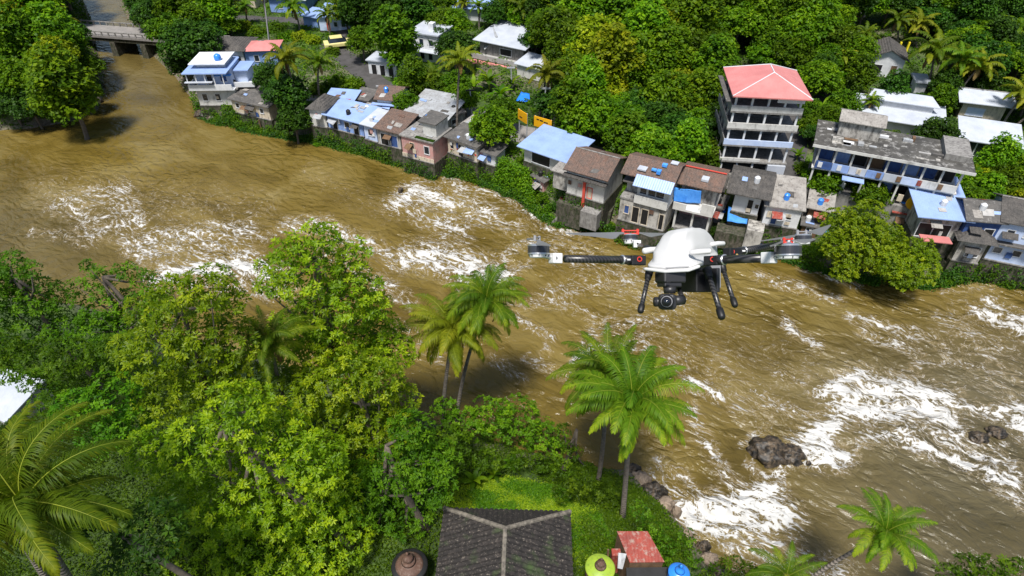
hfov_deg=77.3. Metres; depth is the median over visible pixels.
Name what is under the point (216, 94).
window
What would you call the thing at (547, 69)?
coconut palm
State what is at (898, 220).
house
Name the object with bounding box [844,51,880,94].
broadleaf tree
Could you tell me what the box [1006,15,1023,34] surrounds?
coconut palm
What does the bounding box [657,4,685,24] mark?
broadleaf tree
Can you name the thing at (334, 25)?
house
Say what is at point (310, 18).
house
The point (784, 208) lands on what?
house
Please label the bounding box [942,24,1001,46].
broadleaf tree
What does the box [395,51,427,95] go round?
broadleaf tree
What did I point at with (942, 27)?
broadleaf tree
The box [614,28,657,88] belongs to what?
broadleaf tree
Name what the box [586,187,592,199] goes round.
window
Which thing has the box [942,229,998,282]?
house
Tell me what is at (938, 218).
house
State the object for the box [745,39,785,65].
broadleaf tree
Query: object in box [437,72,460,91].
broadleaf tree
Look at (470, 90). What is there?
utility pole
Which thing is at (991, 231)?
window
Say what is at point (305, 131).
retaining wall
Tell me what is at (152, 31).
broadleaf tree
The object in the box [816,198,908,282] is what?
broadleaf tree
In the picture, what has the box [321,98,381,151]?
house
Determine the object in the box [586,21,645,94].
broadleaf tree
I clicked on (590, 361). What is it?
coconut palm
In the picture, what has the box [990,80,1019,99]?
broadleaf tree
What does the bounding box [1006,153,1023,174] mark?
broadleaf tree
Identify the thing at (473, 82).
banana plant
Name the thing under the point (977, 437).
rock
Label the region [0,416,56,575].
coconut palm
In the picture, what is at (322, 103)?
house
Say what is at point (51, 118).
broadleaf tree
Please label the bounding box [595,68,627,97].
broadleaf tree
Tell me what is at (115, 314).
broadleaf tree
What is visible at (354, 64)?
path
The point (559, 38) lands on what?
broadleaf tree
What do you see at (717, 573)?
rock
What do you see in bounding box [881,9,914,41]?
coconut palm
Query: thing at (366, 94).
house
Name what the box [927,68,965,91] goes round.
broadleaf tree
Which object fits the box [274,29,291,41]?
bush
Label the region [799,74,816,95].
broadleaf tree
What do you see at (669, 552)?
creeper slope
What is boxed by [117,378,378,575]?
broadleaf tree
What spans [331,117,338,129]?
door
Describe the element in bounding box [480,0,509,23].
broadleaf tree
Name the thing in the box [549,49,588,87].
broadleaf tree
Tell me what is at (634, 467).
rock
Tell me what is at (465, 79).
broadleaf tree
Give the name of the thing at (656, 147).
broadleaf tree
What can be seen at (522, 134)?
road
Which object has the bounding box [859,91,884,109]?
coconut palm
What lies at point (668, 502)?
rock
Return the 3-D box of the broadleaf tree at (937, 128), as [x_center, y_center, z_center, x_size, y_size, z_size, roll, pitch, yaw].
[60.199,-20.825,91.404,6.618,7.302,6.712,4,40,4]
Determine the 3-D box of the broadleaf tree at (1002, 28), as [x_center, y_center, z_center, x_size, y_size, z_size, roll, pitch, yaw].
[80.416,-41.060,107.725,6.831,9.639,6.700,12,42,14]
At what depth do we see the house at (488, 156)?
93.57 m
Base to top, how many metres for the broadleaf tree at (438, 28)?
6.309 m
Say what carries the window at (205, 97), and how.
in the house at (220, 77)
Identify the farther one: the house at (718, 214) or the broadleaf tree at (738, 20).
the broadleaf tree at (738, 20)
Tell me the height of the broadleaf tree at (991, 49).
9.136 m
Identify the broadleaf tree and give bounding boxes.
[0,0,31,21]
[0,0,39,58]
[0,0,68,19]
[0,55,31,94]
[0,88,26,126]
[0,246,111,392]
[2,90,46,128]
[20,13,87,58]
[20,39,100,139]
[23,0,91,52]
[28,33,82,62]
[41,110,67,125]
[52,0,72,8]
[61,258,213,394]
[63,493,192,575]
[76,22,92,36]
[76,51,107,77]
[86,81,104,114]
[104,261,326,478]
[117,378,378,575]
[123,0,143,10]
[128,3,147,25]
[131,0,149,25]
[133,0,162,23]
[140,12,182,40]
[152,0,186,17]
[156,18,223,63]
[164,54,192,81]
[177,2,214,51]
[193,0,239,24]
[196,18,226,35]
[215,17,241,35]
[251,217,417,437]
[252,59,288,88]
[259,73,311,110]
[274,102,312,143]
[288,343,424,482]
[324,407,464,544]
[330,0,348,30]
[335,0,371,25]
[341,17,362,26]
[345,24,378,62]
[358,0,376,33]
[366,3,422,74]
[367,0,405,24]
[391,89,419,109]
[392,76,411,92]
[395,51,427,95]
[399,0,434,25]
[416,73,448,91]
[423,6,458,26]
[427,0,456,7]
[427,26,452,45]
[433,28,476,68]
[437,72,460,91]
[443,82,468,94]
[444,8,472,31]
[448,69,473,91]
[451,87,478,116]
[468,105,517,146]
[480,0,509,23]
[488,95,518,124]
[496,0,521,12]
[507,3,524,25]
[517,31,544,53]
[520,0,542,26]
[524,4,580,67]
[525,8,552,47]
[527,0,555,8]
[529,84,564,126]
[541,17,577,66]
[546,0,567,9]
[548,75,596,136]
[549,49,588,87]
[554,0,601,21]
[555,103,597,136]
[559,87,616,137]
[561,25,594,57]
[562,12,625,59]
[565,52,607,98]
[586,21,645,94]
[589,0,635,30]
[594,99,645,141]
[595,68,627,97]
[601,108,646,161]
[603,91,635,108]
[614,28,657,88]
[619,85,644,100]
[620,88,650,107]
[621,0,670,37]
[621,0,671,27]
[621,127,685,161]
[624,121,662,164]
[636,68,695,110]
[637,99,664,123]
[640,99,685,126]
[643,18,696,69]
[645,24,689,77]
[650,110,712,140]
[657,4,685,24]
[666,68,701,95]
[667,0,726,41]
[668,117,711,186]
[670,90,704,115]
[681,66,722,112]
[682,106,712,126]
[686,26,732,70]
[688,32,740,81]
[694,135,728,167]
[695,114,719,142]
[699,100,719,121]
[704,71,725,108]
[709,26,739,49]
[710,1,770,43]
[718,0,749,11]
[745,0,788,26]
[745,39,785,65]
[750,18,799,50]
[771,35,816,67]
[773,7,833,68]
[776,0,816,18]
[794,57,846,96]
[796,0,844,38]
[796,113,823,141]
[797,98,820,117]
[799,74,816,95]
[799,123,816,146]
[799,167,849,196]
[806,51,838,69]
[809,42,843,69]
[811,104,841,122]
[812,18,862,48]
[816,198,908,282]
[819,81,845,94]
[821,88,863,110]
[832,4,857,29]
[838,0,870,22]
[839,46,852,66]
[844,34,881,62]
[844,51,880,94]
[846,0,879,15]
[849,179,895,210]
[856,0,891,29]
[872,236,942,291]
[877,68,911,94]
[880,0,917,24]
[901,0,926,21]
[910,2,955,36]
[910,116,966,139]
[920,0,960,25]
[927,15,959,33]
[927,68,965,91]
[927,83,958,114]
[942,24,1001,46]
[943,19,977,35]
[946,100,961,109]
[948,30,993,58]
[952,60,972,83]
[953,0,997,22]
[956,166,992,185]
[960,182,990,198]
[967,40,1014,76]
[969,56,1006,89]
[973,131,1023,170]
[974,18,989,27]
[974,163,1001,175]
[975,171,1007,199]
[981,15,1019,43]
[983,160,1023,194]
[989,0,1013,14]
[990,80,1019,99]
[993,40,1023,75]
[996,165,1023,193]
[1002,0,1023,21]
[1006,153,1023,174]
[1008,188,1023,197]
[1010,31,1023,43]
[1011,38,1023,83]
[1015,79,1023,117]
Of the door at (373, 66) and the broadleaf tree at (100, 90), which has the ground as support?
the broadleaf tree at (100, 90)
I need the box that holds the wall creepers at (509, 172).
[471,154,555,222]
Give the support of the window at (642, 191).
in the house at (646, 199)
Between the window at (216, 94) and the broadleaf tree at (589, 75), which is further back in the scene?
the window at (216, 94)
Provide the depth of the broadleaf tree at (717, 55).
99.87 m
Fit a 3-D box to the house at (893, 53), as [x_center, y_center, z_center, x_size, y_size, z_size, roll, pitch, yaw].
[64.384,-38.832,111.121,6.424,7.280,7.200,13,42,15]
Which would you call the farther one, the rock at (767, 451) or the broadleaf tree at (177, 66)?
the broadleaf tree at (177, 66)
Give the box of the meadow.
[437,473,614,567]
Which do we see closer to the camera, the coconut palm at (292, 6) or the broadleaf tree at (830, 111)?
the broadleaf tree at (830, 111)
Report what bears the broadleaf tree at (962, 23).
on the ground
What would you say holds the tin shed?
on the ground
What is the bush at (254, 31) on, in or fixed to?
on the ground
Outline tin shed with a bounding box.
[615,531,667,575]
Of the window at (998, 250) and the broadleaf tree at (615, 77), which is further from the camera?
the broadleaf tree at (615, 77)
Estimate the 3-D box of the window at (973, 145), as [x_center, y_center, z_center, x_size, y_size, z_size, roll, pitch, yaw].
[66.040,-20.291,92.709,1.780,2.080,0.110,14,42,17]
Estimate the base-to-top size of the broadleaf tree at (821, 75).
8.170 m
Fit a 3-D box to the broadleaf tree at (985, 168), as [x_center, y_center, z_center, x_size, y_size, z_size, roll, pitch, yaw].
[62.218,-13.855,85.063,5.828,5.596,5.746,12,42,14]
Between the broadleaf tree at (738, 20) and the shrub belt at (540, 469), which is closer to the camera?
the shrub belt at (540, 469)
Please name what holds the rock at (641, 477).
on the ground
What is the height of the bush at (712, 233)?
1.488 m
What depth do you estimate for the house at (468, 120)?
99.67 m
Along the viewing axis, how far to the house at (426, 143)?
95.72 m
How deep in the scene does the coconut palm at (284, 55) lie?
101.55 m
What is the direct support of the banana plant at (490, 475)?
on the ground
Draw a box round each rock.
[193,109,203,118]
[629,463,641,472]
[632,470,651,484]
[641,480,668,499]
[657,495,675,511]
[671,505,681,518]
[681,528,693,539]
[695,540,711,552]
[701,551,718,566]
[710,566,726,575]
[746,435,787,468]
[783,443,806,466]
[967,431,989,443]
[984,425,1008,439]
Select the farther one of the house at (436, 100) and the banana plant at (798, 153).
the house at (436, 100)
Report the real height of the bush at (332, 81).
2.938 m
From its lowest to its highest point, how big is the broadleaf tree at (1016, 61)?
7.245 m
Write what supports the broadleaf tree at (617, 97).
on the ground
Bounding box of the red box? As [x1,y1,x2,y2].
[610,548,620,572]
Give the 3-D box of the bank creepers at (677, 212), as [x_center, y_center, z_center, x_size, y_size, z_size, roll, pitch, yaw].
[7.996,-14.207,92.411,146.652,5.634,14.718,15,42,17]
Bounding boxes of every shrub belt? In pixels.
[415,422,573,479]
[550,466,626,516]
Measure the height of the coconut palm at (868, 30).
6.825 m
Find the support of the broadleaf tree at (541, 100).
on the ground
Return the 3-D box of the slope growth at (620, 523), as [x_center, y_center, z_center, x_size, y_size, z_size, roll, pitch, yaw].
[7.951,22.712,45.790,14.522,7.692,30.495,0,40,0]
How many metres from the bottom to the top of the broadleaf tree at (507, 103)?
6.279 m
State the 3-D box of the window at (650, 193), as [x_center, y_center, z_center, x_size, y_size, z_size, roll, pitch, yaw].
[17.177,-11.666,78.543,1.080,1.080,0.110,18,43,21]
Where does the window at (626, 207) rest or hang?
in the house at (646, 199)
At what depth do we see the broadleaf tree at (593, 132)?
91.84 m
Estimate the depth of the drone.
2.83 m
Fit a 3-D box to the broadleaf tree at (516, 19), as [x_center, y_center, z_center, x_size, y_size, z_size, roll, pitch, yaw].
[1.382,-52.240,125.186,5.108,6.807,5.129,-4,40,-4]
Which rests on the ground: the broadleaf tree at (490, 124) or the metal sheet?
the broadleaf tree at (490, 124)
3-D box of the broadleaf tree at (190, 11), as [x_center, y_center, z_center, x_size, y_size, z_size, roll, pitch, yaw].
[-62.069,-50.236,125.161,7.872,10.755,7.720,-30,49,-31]
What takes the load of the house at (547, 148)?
on the ground
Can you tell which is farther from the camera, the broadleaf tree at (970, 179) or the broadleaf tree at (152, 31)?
the broadleaf tree at (152, 31)
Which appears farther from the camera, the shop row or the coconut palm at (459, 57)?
the coconut palm at (459, 57)
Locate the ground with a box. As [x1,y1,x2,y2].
[0,0,1023,575]
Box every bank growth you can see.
[0,0,105,128]
[0,335,556,575]
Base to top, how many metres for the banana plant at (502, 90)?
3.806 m
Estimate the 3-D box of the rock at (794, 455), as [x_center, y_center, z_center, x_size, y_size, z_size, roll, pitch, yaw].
[25.721,15.601,59.334,3.060,2.144,2.597,0,40,0]
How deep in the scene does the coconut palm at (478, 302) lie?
50.26 m
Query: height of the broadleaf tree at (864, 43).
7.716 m
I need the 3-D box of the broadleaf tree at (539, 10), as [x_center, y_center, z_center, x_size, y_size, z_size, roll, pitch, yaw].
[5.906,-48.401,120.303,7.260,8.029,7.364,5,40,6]
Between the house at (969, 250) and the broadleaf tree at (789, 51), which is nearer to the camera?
the house at (969, 250)
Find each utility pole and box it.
[264,0,268,39]
[466,89,474,114]
[507,66,514,90]
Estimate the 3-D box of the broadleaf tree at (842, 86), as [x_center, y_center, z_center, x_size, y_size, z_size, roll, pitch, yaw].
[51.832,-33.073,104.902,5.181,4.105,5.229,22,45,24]
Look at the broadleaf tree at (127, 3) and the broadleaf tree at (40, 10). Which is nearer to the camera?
the broadleaf tree at (40, 10)
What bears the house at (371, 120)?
on the ground
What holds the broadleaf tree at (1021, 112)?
on the ground
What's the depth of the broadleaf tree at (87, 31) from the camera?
127.74 m
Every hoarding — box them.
[518,108,527,137]
[534,115,551,129]
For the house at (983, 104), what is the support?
on the ground
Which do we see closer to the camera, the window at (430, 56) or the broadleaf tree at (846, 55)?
the broadleaf tree at (846, 55)
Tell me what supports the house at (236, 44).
on the ground
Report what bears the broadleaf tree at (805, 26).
on the ground
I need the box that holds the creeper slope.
[629,498,715,575]
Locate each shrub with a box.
[0,364,73,435]
[429,392,569,458]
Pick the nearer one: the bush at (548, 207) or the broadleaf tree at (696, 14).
the bush at (548, 207)
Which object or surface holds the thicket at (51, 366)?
on the ground
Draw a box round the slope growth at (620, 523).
[523,455,701,575]
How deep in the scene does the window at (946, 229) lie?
76.30 m
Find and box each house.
[0,369,57,427]
[181,52,265,116]
[193,36,257,80]
[226,87,278,128]
[233,0,266,8]
[240,40,282,65]
[269,0,316,13]
[301,7,319,27]
[305,93,339,142]
[315,3,350,31]
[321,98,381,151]
[327,88,361,100]
[356,87,376,102]
[359,108,388,159]
[365,51,404,77]
[371,85,409,109]
[372,108,418,165]
[398,111,451,179]
[403,88,467,127]
[412,21,453,63]
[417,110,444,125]
[435,506,572,575]
[443,122,488,180]
[450,0,490,21]
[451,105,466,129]
[460,115,473,123]
[471,20,539,68]
[477,141,508,180]
[514,52,546,81]
[517,124,594,183]
[530,170,549,192]
[551,146,627,231]
[614,152,687,246]
[670,161,729,232]
[712,194,729,225]
[714,165,776,252]
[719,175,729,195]
[757,174,805,243]
[799,208,820,242]
[806,188,836,224]
[856,88,946,134]
[871,37,909,76]
[888,201,906,227]
[899,176,975,257]
[910,73,930,93]
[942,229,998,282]
[946,197,1008,260]
[955,87,1016,120]
[958,115,1023,156]
[971,192,1023,287]
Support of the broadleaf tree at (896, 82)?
on the ground
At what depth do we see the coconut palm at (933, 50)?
101.07 m
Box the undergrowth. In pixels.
[0,0,1023,274]
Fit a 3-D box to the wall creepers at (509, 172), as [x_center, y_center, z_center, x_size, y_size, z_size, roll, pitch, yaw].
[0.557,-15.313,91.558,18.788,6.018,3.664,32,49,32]
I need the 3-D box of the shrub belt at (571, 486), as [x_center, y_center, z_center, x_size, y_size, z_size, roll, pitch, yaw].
[6.904,16.949,51.595,8.037,9.356,3.343,-10,41,-12]
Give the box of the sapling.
[556,422,594,470]
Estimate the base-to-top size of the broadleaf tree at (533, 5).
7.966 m
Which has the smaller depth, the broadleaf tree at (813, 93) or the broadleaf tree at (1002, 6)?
the broadleaf tree at (813, 93)
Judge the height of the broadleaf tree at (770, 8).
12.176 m
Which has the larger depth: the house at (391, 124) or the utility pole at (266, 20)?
the utility pole at (266, 20)
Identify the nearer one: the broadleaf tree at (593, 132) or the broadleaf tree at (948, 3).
the broadleaf tree at (593, 132)
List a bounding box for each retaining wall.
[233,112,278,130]
[286,120,311,137]
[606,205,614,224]
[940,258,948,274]
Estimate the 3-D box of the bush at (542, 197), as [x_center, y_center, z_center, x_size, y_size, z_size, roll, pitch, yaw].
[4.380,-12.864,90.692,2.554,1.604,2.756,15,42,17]
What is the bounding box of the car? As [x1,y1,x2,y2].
[323,34,348,47]
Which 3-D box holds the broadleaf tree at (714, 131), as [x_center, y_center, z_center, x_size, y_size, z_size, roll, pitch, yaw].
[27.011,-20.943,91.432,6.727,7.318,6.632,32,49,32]
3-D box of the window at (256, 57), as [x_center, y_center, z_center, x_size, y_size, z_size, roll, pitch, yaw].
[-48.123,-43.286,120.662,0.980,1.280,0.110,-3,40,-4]
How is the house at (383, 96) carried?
on the ground
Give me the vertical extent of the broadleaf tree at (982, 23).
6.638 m
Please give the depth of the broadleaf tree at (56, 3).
115.16 m
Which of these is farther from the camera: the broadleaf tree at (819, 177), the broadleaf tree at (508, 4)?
the broadleaf tree at (508, 4)
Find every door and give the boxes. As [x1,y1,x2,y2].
[205,74,214,84]
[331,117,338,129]
[354,123,359,134]
[371,64,377,73]
[379,65,385,75]
[380,132,388,144]
[388,67,393,76]
[390,135,398,147]
[458,144,463,156]
[744,199,754,213]
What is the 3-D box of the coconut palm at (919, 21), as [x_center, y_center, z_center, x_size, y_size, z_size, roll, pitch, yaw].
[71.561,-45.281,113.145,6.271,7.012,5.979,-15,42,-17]
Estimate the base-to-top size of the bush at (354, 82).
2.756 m
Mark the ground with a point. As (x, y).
(512, 74)
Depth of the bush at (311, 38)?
128.07 m
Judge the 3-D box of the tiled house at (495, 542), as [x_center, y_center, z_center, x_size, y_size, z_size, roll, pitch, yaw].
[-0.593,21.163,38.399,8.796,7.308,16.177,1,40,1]
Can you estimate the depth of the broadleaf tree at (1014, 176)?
81.42 m
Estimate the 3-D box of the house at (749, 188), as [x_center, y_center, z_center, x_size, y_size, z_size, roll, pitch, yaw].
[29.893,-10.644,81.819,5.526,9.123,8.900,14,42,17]
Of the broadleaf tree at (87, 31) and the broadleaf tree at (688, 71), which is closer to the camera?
the broadleaf tree at (688, 71)
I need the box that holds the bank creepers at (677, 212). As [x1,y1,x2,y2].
[196,100,940,275]
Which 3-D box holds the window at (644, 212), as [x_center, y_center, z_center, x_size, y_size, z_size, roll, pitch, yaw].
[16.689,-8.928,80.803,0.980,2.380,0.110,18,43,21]
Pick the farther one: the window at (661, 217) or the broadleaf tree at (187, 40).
the broadleaf tree at (187, 40)
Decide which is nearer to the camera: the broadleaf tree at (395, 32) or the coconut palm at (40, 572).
the coconut palm at (40, 572)
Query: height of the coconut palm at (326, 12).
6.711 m
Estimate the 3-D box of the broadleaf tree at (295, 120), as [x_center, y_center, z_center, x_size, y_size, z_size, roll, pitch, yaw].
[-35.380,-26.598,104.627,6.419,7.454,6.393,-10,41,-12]
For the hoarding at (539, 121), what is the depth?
93.73 m
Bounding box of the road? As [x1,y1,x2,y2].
[307,94,727,188]
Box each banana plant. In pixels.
[458,467,486,490]
[470,74,482,88]
[476,68,504,90]
[484,83,512,97]
[485,462,504,482]
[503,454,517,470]
[505,75,520,87]
[790,146,804,159]
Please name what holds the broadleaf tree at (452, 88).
on the ground
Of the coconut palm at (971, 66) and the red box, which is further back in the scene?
the coconut palm at (971, 66)
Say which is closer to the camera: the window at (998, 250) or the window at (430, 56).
the window at (998, 250)
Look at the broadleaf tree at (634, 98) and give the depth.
94.53 m
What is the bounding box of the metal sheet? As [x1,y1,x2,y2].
[617,553,625,568]
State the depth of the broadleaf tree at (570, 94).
90.81 m
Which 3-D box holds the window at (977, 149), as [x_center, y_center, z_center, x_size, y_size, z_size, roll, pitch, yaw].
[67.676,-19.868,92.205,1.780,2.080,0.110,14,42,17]
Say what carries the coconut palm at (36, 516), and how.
on the ground
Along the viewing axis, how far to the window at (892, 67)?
108.23 m
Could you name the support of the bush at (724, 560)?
on the ground
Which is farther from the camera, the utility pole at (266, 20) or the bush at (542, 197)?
the utility pole at (266, 20)
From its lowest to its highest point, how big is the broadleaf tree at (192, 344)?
22.743 m
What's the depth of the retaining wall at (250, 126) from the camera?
110.31 m
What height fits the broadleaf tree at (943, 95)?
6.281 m
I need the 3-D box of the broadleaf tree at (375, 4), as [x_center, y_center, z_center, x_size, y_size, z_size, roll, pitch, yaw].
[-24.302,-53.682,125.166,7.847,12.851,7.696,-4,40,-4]
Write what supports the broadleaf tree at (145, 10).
on the ground
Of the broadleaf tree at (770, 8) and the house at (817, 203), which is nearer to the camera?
the house at (817, 203)
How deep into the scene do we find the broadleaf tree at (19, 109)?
105.66 m
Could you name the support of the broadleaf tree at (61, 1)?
on the ground
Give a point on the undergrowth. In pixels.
(504, 80)
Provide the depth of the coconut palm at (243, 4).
135.45 m
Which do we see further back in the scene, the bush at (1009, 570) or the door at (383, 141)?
the door at (383, 141)
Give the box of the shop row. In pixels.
[806,108,976,224]
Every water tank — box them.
[391,548,427,575]
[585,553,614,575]
[667,562,689,575]
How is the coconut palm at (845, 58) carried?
on the ground
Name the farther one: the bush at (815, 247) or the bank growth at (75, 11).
the bank growth at (75, 11)
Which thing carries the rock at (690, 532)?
on the ground
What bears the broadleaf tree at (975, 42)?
on the ground
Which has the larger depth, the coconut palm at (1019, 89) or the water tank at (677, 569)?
the coconut palm at (1019, 89)
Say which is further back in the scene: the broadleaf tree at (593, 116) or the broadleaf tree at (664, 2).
the broadleaf tree at (664, 2)
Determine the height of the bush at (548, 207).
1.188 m
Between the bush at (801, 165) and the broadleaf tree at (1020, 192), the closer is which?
the broadleaf tree at (1020, 192)
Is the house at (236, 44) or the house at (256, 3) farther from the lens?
the house at (256, 3)
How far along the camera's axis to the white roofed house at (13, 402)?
53.72 m
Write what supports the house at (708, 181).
on the ground
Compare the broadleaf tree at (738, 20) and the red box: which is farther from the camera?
the broadleaf tree at (738, 20)
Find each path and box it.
[232,15,354,44]
[320,47,412,92]
[781,91,830,176]
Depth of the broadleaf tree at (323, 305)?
43.62 m
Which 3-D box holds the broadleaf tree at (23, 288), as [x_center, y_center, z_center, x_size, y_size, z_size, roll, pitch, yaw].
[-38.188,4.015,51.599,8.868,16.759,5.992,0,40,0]
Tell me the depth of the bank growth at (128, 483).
48.56 m
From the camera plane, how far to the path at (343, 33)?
140.24 m
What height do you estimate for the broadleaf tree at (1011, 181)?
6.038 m
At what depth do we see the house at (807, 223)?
80.78 m
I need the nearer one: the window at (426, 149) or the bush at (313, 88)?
the window at (426, 149)
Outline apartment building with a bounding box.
[715,64,813,185]
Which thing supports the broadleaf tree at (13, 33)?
on the ground
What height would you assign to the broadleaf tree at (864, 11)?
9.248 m
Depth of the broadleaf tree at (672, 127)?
88.17 m
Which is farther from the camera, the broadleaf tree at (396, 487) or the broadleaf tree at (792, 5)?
the broadleaf tree at (792, 5)
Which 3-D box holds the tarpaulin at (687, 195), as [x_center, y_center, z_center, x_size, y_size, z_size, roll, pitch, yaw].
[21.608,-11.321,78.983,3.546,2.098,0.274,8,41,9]
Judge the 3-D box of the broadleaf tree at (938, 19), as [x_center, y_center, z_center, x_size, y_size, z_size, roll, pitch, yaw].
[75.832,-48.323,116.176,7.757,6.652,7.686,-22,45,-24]
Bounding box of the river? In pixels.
[0,0,1023,575]
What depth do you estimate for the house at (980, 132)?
92.43 m
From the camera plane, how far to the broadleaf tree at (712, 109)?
93.60 m
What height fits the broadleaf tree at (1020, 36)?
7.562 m
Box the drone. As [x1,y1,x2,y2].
[527,225,830,319]
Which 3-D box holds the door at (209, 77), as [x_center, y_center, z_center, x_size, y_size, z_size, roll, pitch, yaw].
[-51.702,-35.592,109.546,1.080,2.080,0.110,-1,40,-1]
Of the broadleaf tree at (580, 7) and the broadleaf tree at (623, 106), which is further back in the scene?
the broadleaf tree at (580, 7)
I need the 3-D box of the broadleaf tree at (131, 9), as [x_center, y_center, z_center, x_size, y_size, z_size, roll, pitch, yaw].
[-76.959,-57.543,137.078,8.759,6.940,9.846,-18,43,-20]
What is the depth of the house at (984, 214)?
74.40 m
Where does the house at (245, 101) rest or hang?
on the ground
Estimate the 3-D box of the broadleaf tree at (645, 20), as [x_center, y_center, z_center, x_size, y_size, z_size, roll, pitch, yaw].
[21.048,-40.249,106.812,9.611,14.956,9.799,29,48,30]
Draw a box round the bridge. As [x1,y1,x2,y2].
[79,20,164,58]
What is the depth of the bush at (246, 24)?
135.47 m
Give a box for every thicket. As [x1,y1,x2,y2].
[0,326,131,407]
[43,370,157,461]
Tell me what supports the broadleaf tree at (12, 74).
on the ground
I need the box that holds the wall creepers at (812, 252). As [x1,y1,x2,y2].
[188,90,982,289]
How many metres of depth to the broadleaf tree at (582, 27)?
103.83 m
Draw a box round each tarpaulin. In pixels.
[516,92,529,101]
[674,187,700,203]
[727,207,746,223]
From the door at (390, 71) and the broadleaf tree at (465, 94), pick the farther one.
the door at (390, 71)
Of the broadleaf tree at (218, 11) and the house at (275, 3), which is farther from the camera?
the house at (275, 3)
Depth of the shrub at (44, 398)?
44.37 m
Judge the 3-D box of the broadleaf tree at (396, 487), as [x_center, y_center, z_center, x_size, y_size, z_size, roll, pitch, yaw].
[-9.133,15.982,46.067,12.059,20.521,6.680,0,40,0]
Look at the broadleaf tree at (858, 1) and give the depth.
113.92 m
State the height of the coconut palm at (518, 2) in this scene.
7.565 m
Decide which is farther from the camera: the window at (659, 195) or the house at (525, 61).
the house at (525, 61)
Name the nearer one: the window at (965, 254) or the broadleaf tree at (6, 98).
the window at (965, 254)
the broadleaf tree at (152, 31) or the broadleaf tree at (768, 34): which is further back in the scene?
the broadleaf tree at (152, 31)
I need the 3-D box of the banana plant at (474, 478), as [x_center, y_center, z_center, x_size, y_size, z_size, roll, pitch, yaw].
[-3.132,15.328,51.259,2.166,1.953,2.388,19,44,21]
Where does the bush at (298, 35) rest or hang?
on the ground
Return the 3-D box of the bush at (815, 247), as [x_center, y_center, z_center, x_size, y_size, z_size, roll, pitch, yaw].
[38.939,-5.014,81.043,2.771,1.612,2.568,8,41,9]
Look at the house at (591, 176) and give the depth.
83.56 m
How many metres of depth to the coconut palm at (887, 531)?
38.79 m
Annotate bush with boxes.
[236,20,251,32]
[244,24,266,37]
[266,20,286,31]
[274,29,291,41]
[290,29,308,41]
[303,34,322,44]
[307,79,327,96]
[323,73,347,88]
[325,46,340,55]
[340,76,365,89]
[513,156,523,165]
[533,191,549,202]
[544,203,552,212]
[548,201,555,211]
[698,554,764,575]
[709,226,716,235]
[792,160,809,174]
[810,241,827,257]
[930,551,1023,575]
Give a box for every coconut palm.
[0,400,134,575]
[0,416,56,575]
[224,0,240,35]
[225,305,319,464]
[232,0,255,20]
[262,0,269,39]
[262,40,310,108]
[274,0,309,29]
[299,47,336,95]
[313,2,339,34]
[397,287,505,428]
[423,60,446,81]
[436,41,480,126]
[441,263,530,421]
[453,0,474,9]
[466,0,485,30]
[507,0,532,18]
[525,54,565,116]
[545,322,668,480]
[564,344,704,517]
[745,540,826,575]
[811,487,938,575]
[837,44,858,70]
[854,21,880,40]
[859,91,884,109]
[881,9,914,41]
[902,7,940,47]
[902,28,970,90]
[938,40,988,92]
[961,47,1006,85]
[999,74,1023,121]
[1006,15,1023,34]
[1008,94,1023,123]
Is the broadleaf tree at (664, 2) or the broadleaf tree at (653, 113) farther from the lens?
the broadleaf tree at (664, 2)
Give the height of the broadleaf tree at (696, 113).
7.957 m
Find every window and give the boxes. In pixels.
[201,94,208,100]
[214,93,221,100]
[219,76,227,81]
[253,55,259,61]
[344,121,349,128]
[419,38,423,45]
[420,52,424,59]
[424,146,429,155]
[428,54,432,60]
[500,48,511,57]
[531,152,550,167]
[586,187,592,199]
[623,204,629,214]
[630,206,639,223]
[639,188,647,195]
[639,208,648,225]
[647,190,656,197]
[655,192,664,199]
[657,214,664,229]
[769,215,776,224]
[873,64,882,74]
[888,65,897,73]
[913,222,933,235]
[929,224,952,236]
[963,246,981,257]
[964,107,985,116]
[969,141,977,152]
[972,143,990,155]
[984,228,995,235]
[991,246,1003,253]
[1012,250,1022,257]
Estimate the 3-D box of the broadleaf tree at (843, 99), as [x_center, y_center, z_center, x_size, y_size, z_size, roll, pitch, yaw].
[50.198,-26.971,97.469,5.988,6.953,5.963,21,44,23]
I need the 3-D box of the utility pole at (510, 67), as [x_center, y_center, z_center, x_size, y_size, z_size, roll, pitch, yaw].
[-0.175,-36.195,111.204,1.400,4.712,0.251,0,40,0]
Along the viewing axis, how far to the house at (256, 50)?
120.45 m
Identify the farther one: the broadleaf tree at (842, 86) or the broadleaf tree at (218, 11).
the broadleaf tree at (218, 11)

